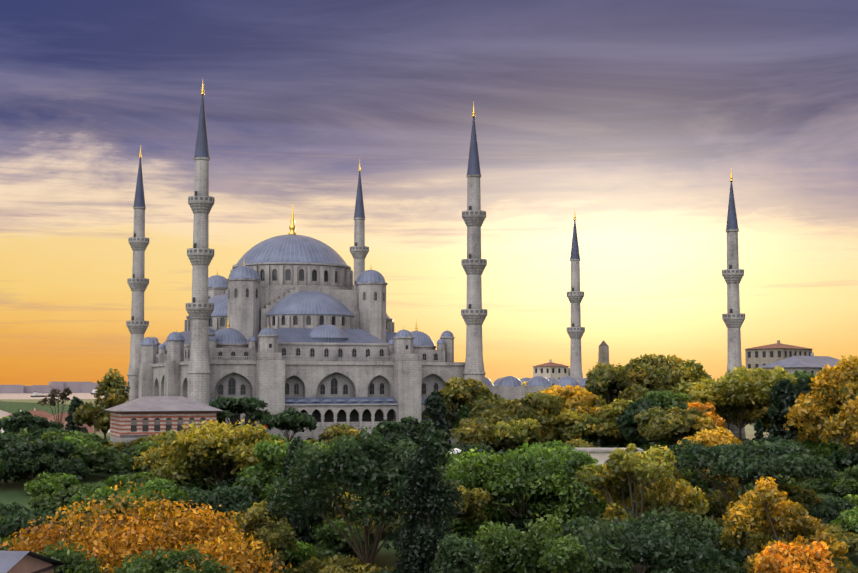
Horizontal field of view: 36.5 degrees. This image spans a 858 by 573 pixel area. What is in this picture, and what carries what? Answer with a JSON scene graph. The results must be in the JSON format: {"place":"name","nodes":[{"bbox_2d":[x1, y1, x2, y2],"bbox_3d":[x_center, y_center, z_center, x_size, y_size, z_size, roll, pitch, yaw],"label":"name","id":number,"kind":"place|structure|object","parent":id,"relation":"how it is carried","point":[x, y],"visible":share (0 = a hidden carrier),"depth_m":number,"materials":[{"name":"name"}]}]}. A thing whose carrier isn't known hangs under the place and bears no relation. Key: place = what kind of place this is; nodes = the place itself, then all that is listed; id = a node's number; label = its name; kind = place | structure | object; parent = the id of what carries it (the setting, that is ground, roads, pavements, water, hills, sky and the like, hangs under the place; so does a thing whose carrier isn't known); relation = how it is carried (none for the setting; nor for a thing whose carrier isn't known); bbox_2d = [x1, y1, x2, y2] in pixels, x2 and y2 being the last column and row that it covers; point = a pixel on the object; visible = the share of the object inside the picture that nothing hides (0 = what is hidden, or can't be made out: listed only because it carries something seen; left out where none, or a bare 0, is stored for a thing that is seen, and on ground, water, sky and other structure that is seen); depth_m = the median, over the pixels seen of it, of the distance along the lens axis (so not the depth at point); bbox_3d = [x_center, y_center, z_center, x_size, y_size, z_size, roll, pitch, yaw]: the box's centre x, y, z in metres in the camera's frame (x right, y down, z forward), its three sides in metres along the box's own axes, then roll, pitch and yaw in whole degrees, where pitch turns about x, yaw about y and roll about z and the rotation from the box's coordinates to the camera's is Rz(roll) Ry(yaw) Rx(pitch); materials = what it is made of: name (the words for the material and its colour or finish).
{"place":"outdoors","nodes":[
{"label":"outdoors","id":0,"kind":"place"},
{"bbox_2d":[0,393,103,431],"bbox_3d":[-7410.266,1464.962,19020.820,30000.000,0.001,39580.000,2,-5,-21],"label":"sea","id":1,"kind":"structure","parent":0,"point":[29,395],"depth_m":4881.92,"materials":[{"name":"grey liquid"}]},
{"bbox_2d":[0,382,125,392],"bbox_3d":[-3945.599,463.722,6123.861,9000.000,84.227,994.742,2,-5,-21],"label":"shore","id":2,"kind":"structure","parent":0,"point":[81,387],"depth_m":6719.00,"materials":[{"name":"grey"}]},
{"bbox_2d":[0,399,857,572],"bbox_3d":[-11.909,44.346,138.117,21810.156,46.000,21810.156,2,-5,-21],"label":"ground","id":3,"kind":"structure","parent":0,"point":[11,492],"depth_m":169.37,"materials":[{"name":"green plant"}]},
{"bbox_2d":[0,502,53,516],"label":"shrub","id":4,"kind":"object","parent":3,"relation":"on","point":[7,510],"visible":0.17,"depth_m":132.54,"materials":[{"name":"green plant"}]},
{"bbox_2d":[0,409,64,433],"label":"tree","id":5,"kind":"object","parent":3,"relation":"on","point":[16,421],"visible":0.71,"depth_m":215.77,"materials":[{"name":"green plant"}]},
{"bbox_2d":[0,435,90,483],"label":"tree","id":6,"kind":"object","parent":3,"relation":"on","point":[20,454],"visible":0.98,"depth_m":159.53,"materials":[{"name":"green plant"}]},
{"bbox_2d":[23,427,70,441],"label":"shrub","id":7,"kind":"object","parent":3,"relation":"on","point":[36,434],"visible":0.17,"depth_m":206.49,"materials":[{"name":"green plant"}]},
{"bbox_2d":[23,471,79,495],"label":"shrub","id":8,"kind":"object","parent":3,"relation":"on","point":[46,483],"visible":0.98,"depth_m":153.58,"materials":[{"name":"green plant"}]},
{"bbox_2d":[37,388,71,423],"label":"tree","id":9,"kind":"object","parent":3,"relation":"on","point":[54,393],"visible":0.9,"depth_m":226.48,"materials":[{"name":"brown plant"}]},
{"bbox_2d":[0,508,110,562],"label":"tree","id":10,"kind":"object","parent":3,"relation":"on","point":[11,525],"visible":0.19,"depth_m":109.87,"materials":[{"name":"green plant"}]},
{"bbox_2d":[39,430,92,441],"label":"shrub","id":11,"kind":"object","parent":3,"relation":"on","point":[54,436],"visible":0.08,"depth_m":186.47,"materials":[{"name":"green plant"}]},
{"bbox_2d":[36,539,107,572],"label":"tree","id":12,"kind":"object","parent":3,"relation":"on","point":[76,561],"visible":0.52,"depth_m":69.99,"materials":[{"name":"green plant"}]},
{"bbox_2d":[26,482,121,514],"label":"shrub","id":13,"kind":"object","parent":3,"relation":"on","point":[53,501],"visible":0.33,"depth_m":144.55,"materials":[{"name":"green plant"}]},
{"bbox_2d":[64,396,88,433],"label":"tree","id":14,"kind":"object","parent":3,"relation":"on","point":[75,402],"visible":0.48,"depth_m":232.72,"materials":[{"name":"green plant"}]},
{"bbox_2d":[60,486,133,521],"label":"shrub","id":15,"kind":"object","parent":3,"relation":"on","point":[105,493],"visible":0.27,"depth_m":136.49,"materials":[{"name":"green plant"}]},
{"bbox_2d":[72,368,129,438],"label":"tree","id":16,"kind":"object","parent":3,"relation":"on","point":[111,389],"visible":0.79,"depth_m":220.63,"materials":[{"name":"green plant"}]},
{"bbox_2d":[67,441,138,478],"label":"tree","id":17,"kind":"object","parent":3,"relation":"on","point":[95,457],"visible":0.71,"depth_m":169.03,"materials":[{"name":"green plant"}]},
{"bbox_2d":[94,470,165,492],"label":"shrub","id":18,"kind":"object","parent":3,"relation":"on","point":[139,478],"visible":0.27,"depth_m":159.64,"materials":[{"name":"green plant"}]},
{"bbox_2d":[104,431,165,451],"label":"shrub","id":19,"kind":"object","parent":3,"relation":"on","point":[118,445],"visible":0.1,"depth_m":191.67,"materials":[{"name":"green plant"}]},
{"bbox_2d":[0,481,291,572],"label":"tree","id":20,"kind":"object","parent":3,"relation":"on","point":[131,534],"visible":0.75,"depth_m":92.06,"materials":[{"name":"orange plant"}]},
{"bbox_2d":[133,440,179,465],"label":"shrub","id":21,"kind":"object","parent":3,"relation":"on","point":[142,446],"visible":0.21,"depth_m":176.90,"materials":[{"name":"green plant"}]},
{"bbox_2d":[128,477,189,521],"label":"tree","id":22,"kind":"object","parent":3,"relation":"on","point":[168,490],"visible":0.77,"depth_m":128.91,"materials":[{"name":"green plant"}]},
{"bbox_2d":[109,544,234,572],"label":"tree","id":23,"kind":"object","parent":3,"relation":"on","point":[160,563],"visible":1,"depth_m":70.88,"materials":[{"name":"green plant"}]},
{"bbox_2d":[163,468,216,490],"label":"tree","id":24,"kind":"object","parent":3,"relation":"on","point":[197,481],"visible":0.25,"depth_m":149.00,"materials":[{"name":"green plant"}]},
{"bbox_2d":[146,484,257,531],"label":"shrub","id":25,"kind":"object","parent":3,"relation":"on","point":[235,499],"visible":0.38,"depth_m":129.89,"materials":[{"name":"green plant"}]},
{"bbox_2d":[132,419,283,485],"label":"tree","id":26,"kind":"object","parent":3,"relation":"on","point":[215,452],"visible":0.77,"depth_m":146.46,"materials":[{"name":"yellow plant"}]},
{"bbox_2d":[209,395,272,426],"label":"tree","id":27,"kind":"object","parent":3,"relation":"on","point":[233,408],"visible":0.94,"depth_m":214.47,"materials":[{"name":"green plant"}]},
{"bbox_2d":[212,468,294,502],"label":"shrub","id":28,"kind":"object","parent":3,"relation":"on","point":[225,482],"visible":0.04,"depth_m":146.59,"materials":[{"name":"green plant"}]},
{"bbox_2d":[229,502,298,571],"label":"tree","id":29,"kind":"object","parent":3,"relation":"on","point":[281,535],"visible":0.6,"depth_m":98.91,"materials":[{"name":"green plant"}]},
{"bbox_2d":[232,438,336,499],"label":"tree","id":30,"kind":"object","parent":3,"relation":"on","point":[264,473],"visible":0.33,"depth_m":138.02,"materials":[{"name":"green plant"}]},
{"bbox_2d":[246,539,324,572],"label":"shrub","id":31,"kind":"object","parent":3,"relation":"on","point":[299,555],"visible":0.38,"depth_m":107.12,"materials":[{"name":"green plant"}]},
{"bbox_2d":[259,407,316,441],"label":"tree","id":32,"kind":"object","parent":3,"relation":"on","point":[293,420],"visible":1,"depth_m":210.78,"materials":[{"name":"green plant"}]},
{"bbox_2d":[278,436,323,547],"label":"tree","id":33,"kind":"object","parent":3,"relation":"on","point":[304,536],"visible":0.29,"depth_m":113.99,"materials":[{"name":"green plant"}]},
{"bbox_2d":[306,423,364,444],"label":"tree","id":34,"kind":"object","parent":3,"relation":"on","point":[331,432],"visible":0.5,"depth_m":202.50,"materials":[{"name":"green plant"}]},
{"bbox_2d":[306,517,377,560],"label":"shrub","id":35,"kind":"object","parent":3,"relation":"on","point":[332,542],"visible":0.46,"depth_m":113.43,"materials":[{"name":"green plant"}]},
{"bbox_2d":[290,554,393,572],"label":"shrub","id":36,"kind":"object","parent":3,"relation":"on","point":[337,564],"visible":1,"depth_m":102.77,"materials":[{"name":"green plant"}]},
{"bbox_2d":[323,492,383,541],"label":"tree","id":37,"kind":"object","parent":3,"relation":"on","point":[339,516],"visible":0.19,"depth_m":119.21,"materials":[{"name":"green plant"}]},
{"bbox_2d":[265,427,451,567],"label":"tree","id":38,"kind":"object","parent":3,"relation":"on","point":[365,467],"visible":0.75,"depth_m":102.50,"materials":[{"name":"green plant"}]},
{"bbox_2d":[371,416,451,451],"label":"tree","id":39,"kind":"object","parent":3,"relation":"on","point":[415,430],"visible":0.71,"depth_m":203.42,"materials":[{"name":"green plant"}]},
{"bbox_2d":[0,340,839,572],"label":"buildings","id":40,"kind":"structure","parent":3,"relation":"on","point":[791,359],"depth_m":324.69,"materials":[{"name":"stone"}]},
{"bbox_2d":[104,83,745,443],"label":"mosque","id":41,"kind":"structure","parent":3,"relation":"on","point":[292,320],"depth_m":240.77,"materials":[{"name":"stone"},{"name":"lead metal"}]},
{"bbox_2d":[392,432,464,572],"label":"tree","id":42,"kind":"object","parent":3,"relation":"on","point":[423,476],"visible":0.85,"depth_m":95.16,"materials":[{"name":"green plant"}]},
{"bbox_2d":[368,479,491,540],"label":"tree","id":43,"kind":"object","parent":3,"relation":"on","point":[471,509],"visible":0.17,"depth_m":116.84,"materials":[{"name":"green plant"}]},
{"bbox_2d":[424,390,453,444],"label":"tree","id":44,"kind":"object","parent":3,"relation":"on","point":[435,405],"visible":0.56,"depth_m":210.78,"materials":[{"name":"green plant"}]},
{"bbox_2d":[430,532,484,572],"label":"tree","id":45,"kind":"object","parent":3,"relation":"on","point":[455,554],"visible":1,"depth_m":74.05,"materials":[{"name":"green plant"}]},
{"bbox_2d":[449,401,473,427],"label":"tree","id":46,"kind":"object","parent":3,"relation":"on","point":[464,412],"visible":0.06,"depth_m":221.69,"materials":[{"name":"green plant"}]},
{"bbox_2d":[423,377,504,446],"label":"tree","id":47,"kind":"object","parent":3,"relation":"on","point":[456,392],"visible":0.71,"depth_m":222.12,"materials":[{"name":"green plant"}]},
{"bbox_2d":[447,443,496,457],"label":"shrub","id":48,"kind":"object","parent":3,"relation":"on","point":[481,448],"visible":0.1,"depth_m":185.51,"materials":[{"name":"green plant"}]},
{"bbox_2d":[450,518,495,540],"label":"shrub","id":49,"kind":"object","parent":3,"relation":"on","point":[463,528],"visible":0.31,"depth_m":120.54,"materials":[{"name":"green plant"}]},
{"bbox_2d":[450,417,512,446],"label":"tree","id":50,"kind":"object","parent":3,"relation":"on","point":[476,431],"visible":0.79,"depth_m":196.87,"materials":[{"name":"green plant"}]},
{"bbox_2d":[447,497,533,529],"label":"shrub","id":51,"kind":"object","parent":3,"relation":"on","point":[493,518],"visible":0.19,"depth_m":126.99,"materials":[{"name":"green plant"}]},
{"bbox_2d":[452,390,564,448],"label":"tree","id":52,"kind":"object","parent":3,"relation":"on","point":[532,405],"visible":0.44,"depth_m":207.49,"materials":[{"name":"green plant"}]},
{"bbox_2d":[487,418,542,450],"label":"tree","id":53,"kind":"object","parent":3,"relation":"on","point":[523,430],"visible":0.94,"depth_m":196.32,"materials":[{"name":"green plant"}]},
{"bbox_2d":[472,511,563,572],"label":"tree","id":54,"kind":"object","parent":3,"relation":"on","point":[509,550],"visible":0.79,"depth_m":77.97,"materials":[{"name":"green plant"}]},
{"bbox_2d":[495,513,555,533],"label":"shrub","id":55,"kind":"object","parent":3,"relation":"on","point":[519,524],"visible":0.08,"depth_m":122.46,"materials":[{"name":"green plant"}]},
{"bbox_2d":[441,442,616,520],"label":"tree","id":56,"kind":"object","parent":3,"relation":"on","point":[497,481],"visible":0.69,"depth_m":121.36,"materials":[{"name":"green plant"}]},
{"bbox_2d":[449,448,643,464],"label":"wall","id":57,"kind":"structure","parent":3,"relation":"on","point":[600,455],"depth_m":171.36,"materials":[{"name":"stone"}]},
{"bbox_2d":[531,439,590,459],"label":"shrub","id":58,"kind":"object","parent":3,"relation":"on","point":[555,444],"visible":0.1,"depth_m":180.48,"materials":[{"name":"green plant"}]},
{"bbox_2d":[537,534,593,572],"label":"tree","id":59,"kind":"object","parent":3,"relation":"on","point":[564,554],"visible":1,"depth_m":73.82,"materials":[{"name":"green plant"}]},
{"bbox_2d":[531,408,603,442],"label":"tree","id":60,"kind":"object","parent":3,"relation":"on","point":[570,424],"visible":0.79,"depth_m":207.66,"materials":[{"name":"green plant"}]},
{"bbox_2d":[548,450,599,527],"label":"tree","id":61,"kind":"object","parent":3,"relation":"on","point":[574,494],"visible":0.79,"depth_m":117.83,"materials":[{"name":"green plant"}]},
{"bbox_2d":[540,384,615,444],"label":"tree","id":62,"kind":"object","parent":3,"relation":"on","point":[576,398],"visible":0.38,"depth_m":221.10,"materials":[{"name":"yellow plant"}]},
{"bbox_2d":[565,438,600,447],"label":"shrub","id":63,"kind":"object","parent":3,"relation":"on","point":[576,442],"visible":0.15,"depth_m":186.22,"materials":[{"name":"green plant"}]},
{"bbox_2d":[555,507,639,572],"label":"shrub","id":64,"kind":"object","parent":3,"relation":"on","point":[571,527],"visible":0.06,"depth_m":115.23,"materials":[{"name":"green plant"}]},
{"bbox_2d":[598,340,608,366],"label":"obelisk","id":65,"kind":"object","parent":3,"relation":"on","point":[603,355],"visible":0.25,"depth_m":342.68,"materials":[{"name":"stone"}]},
{"bbox_2d":[587,398,636,446],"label":"tree","id":66,"kind":"object","parent":3,"relation":"on","point":[608,414],"visible":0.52,"depth_m":211.13,"materials":[{"name":"green plant"}]},
{"bbox_2d":[585,362,644,404],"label":"tree","id":67,"kind":"object","parent":3,"relation":"on","point":[609,380],"visible":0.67,"depth_m":245.95,"materials":[{"name":"green plant"}]},
{"bbox_2d":[618,386,646,401],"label":"tree","id":68,"kind":"object","parent":3,"relation":"on","point":[630,396],"visible":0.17,"depth_m":244.67,"materials":[{"name":"green plant"}]},
{"bbox_2d":[613,398,663,438],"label":"tree","id":69,"kind":"object","parent":3,"relation":"on","point":[627,423],"visible":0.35,"depth_m":207.83,"materials":[{"name":"green plant"}]},
{"bbox_2d":[575,443,709,572],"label":"tree","id":70,"kind":"object","parent":3,"relation":"on","point":[621,477],"visible":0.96,"depth_m":93.20,"materials":[{"name":"green plant"}]},
{"bbox_2d":[616,390,689,445],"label":"tree","id":71,"kind":"object","parent":3,"relation":"on","point":[666,399],"visible":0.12,"depth_m":210.94,"materials":[{"name":"green plant"}]},
{"bbox_2d":[624,353,685,391],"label":"tree","id":72,"kind":"object","parent":3,"relation":"on","point":[655,372],"visible":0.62,"depth_m":253.09,"materials":[{"name":"green plant"}]},
{"bbox_2d":[562,506,753,572],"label":"tree","id":73,"kind":"object","parent":3,"relation":"on","point":[660,536],"visible":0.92,"depth_m":81.17,"materials":[{"name":"green plant"}]},
{"bbox_2d":[640,437,678,454],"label":"shrub","id":74,"kind":"object","parent":3,"relation":"on","point":[663,443],"visible":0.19,"depth_m":204.23,"materials":[{"name":"green plant"}]},
{"bbox_2d":[602,552,723,572],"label":"shrub","id":75,"kind":"object","parent":3,"relation":"on","point":[648,569],"visible":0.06,"depth_m":104.01,"materials":[{"name":"green plant"}]},
{"bbox_2d":[633,406,711,443],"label":"tree","id":76,"kind":"object","parent":3,"relation":"on","point":[657,424],"visible":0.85,"depth_m":197.77,"materials":[{"name":"green plant"}]},
{"bbox_2d":[666,354,711,382],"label":"tree","id":77,"kind":"object","parent":3,"relation":"on","point":[693,371],"visible":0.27,"depth_m":261.19,"materials":[{"name":"green plant"}]},
{"bbox_2d":[674,466,718,492],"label":"shrub","id":78,"kind":"object","parent":3,"relation":"on","point":[695,479],"visible":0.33,"depth_m":166.20,"materials":[{"name":"green plant"}]},
{"bbox_2d":[670,378,724,419],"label":"tree","id":79,"kind":"object","parent":3,"relation":"on","point":[682,386],"visible":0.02,"depth_m":250.02,"materials":[{"name":"green plant"}]},
{"bbox_2d":[687,401,727,434],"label":"tree","id":80,"kind":"object","parent":3,"relation":"on","point":[707,408],"visible":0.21,"depth_m":203.07,"materials":[{"name":"orange plant"}]},
{"bbox_2d":[682,416,738,441],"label":"tree","id":81,"kind":"object","parent":3,"relation":"on","point":[707,424],"visible":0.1,"depth_m":195.75,"materials":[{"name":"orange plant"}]},
{"bbox_2d":[676,426,749,493],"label":"tree","id":82,"kind":"object","parent":3,"relation":"on","point":[712,438],"visible":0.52,"depth_m":156.21,"materials":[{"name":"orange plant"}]},
{"bbox_2d":[677,520,753,571],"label":"shrub","id":83,"kind":"object","parent":3,"relation":"on","point":[714,524],"visible":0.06,"depth_m":111.82,"materials":[{"name":"green plant"}]},
{"bbox_2d":[684,490,762,528],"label":"shrub","id":84,"kind":"object","parent":3,"relation":"on","point":[719,502],"visible":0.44,"depth_m":135.12,"materials":[{"name":"green plant"}]},
{"bbox_2d":[684,365,797,440],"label":"tree","id":85,"kind":"object","parent":3,"relation":"on","point":[740,396],"visible":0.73,"depth_m":227.10,"materials":[{"name":"green plant"}]},
{"bbox_2d":[711,526,781,563],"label":"shrub","id":86,"kind":"object","parent":3,"relation":"on","point":[736,555],"visible":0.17,"depth_m":111.16,"materials":[{"name":"green plant"}]},
{"bbox_2d":[660,438,837,510],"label":"tree","id":87,"kind":"object","parent":3,"relation":"on","point":[774,460],"visible":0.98,"depth_m":128.67,"materials":[{"name":"green plant"}]},
{"bbox_2d":[735,469,798,496],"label":"shrub","id":88,"kind":"object","parent":3,"relation":"on","point":[791,482],"visible":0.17,"depth_m":152.42,"materials":[{"name":"green plant"}]},
{"bbox_2d":[742,435,792,445],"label":"shrub","id":89,"kind":"object","parent":3,"relation":"on","point":[771,439],"visible":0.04,"depth_m":212.08,"materials":[{"name":"green plant"}]},
{"bbox_2d":[751,483,822,510],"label":"tree","id":90,"kind":"object","parent":3,"relation":"on","point":[800,494],"visible":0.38,"depth_m":133.96,"materials":[{"name":"green plant"}]},
{"bbox_2d":[766,378,808,441],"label":"tree","id":91,"kind":"object","parent":3,"relation":"on","point":[784,393],"visible":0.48,"depth_m":221.68,"materials":[{"name":"green plant"}]},
{"bbox_2d":[719,476,857,572],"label":"tree","id":92,"kind":"object","parent":3,"relation":"on","point":[744,515],"visible":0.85,"depth_m":83.36,"materials":[{"name":"yellow plant"}]},
{"bbox_2d":[752,535,836,572],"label":"tree","id":93,"kind":"object","parent":3,"relation":"on","point":[793,557],"visible":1,"depth_m":68.34,"materials":[{"name":"orange plant"}]},
{"bbox_2d":[761,498,832,528],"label":"shrub","id":94,"kind":"object","parent":3,"relation":"on","point":[811,507],"visible":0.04,"depth_m":130.79,"materials":[{"name":"green plant"}]},
{"bbox_2d":[794,376,813,424],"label":"tree","id":95,"kind":"object","parent":3,"relation":"on","point":[803,387],"visible":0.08,"depth_m":225.01,"materials":[{"name":"green plant"}]},
{"bbox_2d":[773,523,857,563],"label":"shrub","id":96,"kind":"object","parent":3,"relation":"on","point":[840,534],"visible":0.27,"depth_m":119.04,"materials":[{"name":"green plant"}]},
{"bbox_2d":[783,355,857,451],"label":"tree","id":97,"kind":"object","parent":3,"relation":"on","point":[835,390],"visible":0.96,"depth_m":210.30,"materials":[{"name":"yellow plant"}]},
{"bbox_2d":[795,469,857,496],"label":"shrub","id":98,"kind":"object","parent":3,"relation":"on","point":[817,485],"visible":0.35,"depth_m":172.84,"materials":[{"name":"green plant"}]},
{"bbox_2d":[798,437,856,458],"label":"shrub","id":99,"kind":"object","parent":3,"relation":"on","point":[820,448],"visible":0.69,"depth_m":212.73,"materials":[{"name":"green plant"}]},
{"bbox_2d":[810,498,856,523],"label":"tree","id":100,"kind":"object","parent":3,"relation":"on","point":[835,507],"visible":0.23,"depth_m":131.52,"materials":[{"name":"green plant"}]},
{"bbox_2d":[821,396,857,448],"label":"tree","id":101,"kind":"object","parent":3,"relation":"on","point":[844,421],"visible":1,"depth_m":196.63,"materials":[{"name":"yellow plant"}]},
{"bbox_2d":[824,449,857,470],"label":"tree","id":102,"kind":"object","parent":3,"relation":"on","point":[841,460],"visible":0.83,"depth_m":196.88,"materials":[{"name":"green plant"}]},
{"bbox_2d":[826,464,857,495],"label":"tree","id":103,"kind":"object","parent":3,"relation":"on","point":[846,482],"visible":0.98,"depth_m":167.93,"materials":[{"name":"green plant"}]},
{"bbox_2d":[829,507,857,534],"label":"tree","id":104,"kind":"object","parent":3,"relation":"on","point":[847,520],"visible":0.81,"depth_m":123.70,"materials":[{"name":"green plant"}]},
{"bbox_2d":[0,0,857,385],"label":"sky","id":105,"kind":"structure","parent":0,"point":[634,119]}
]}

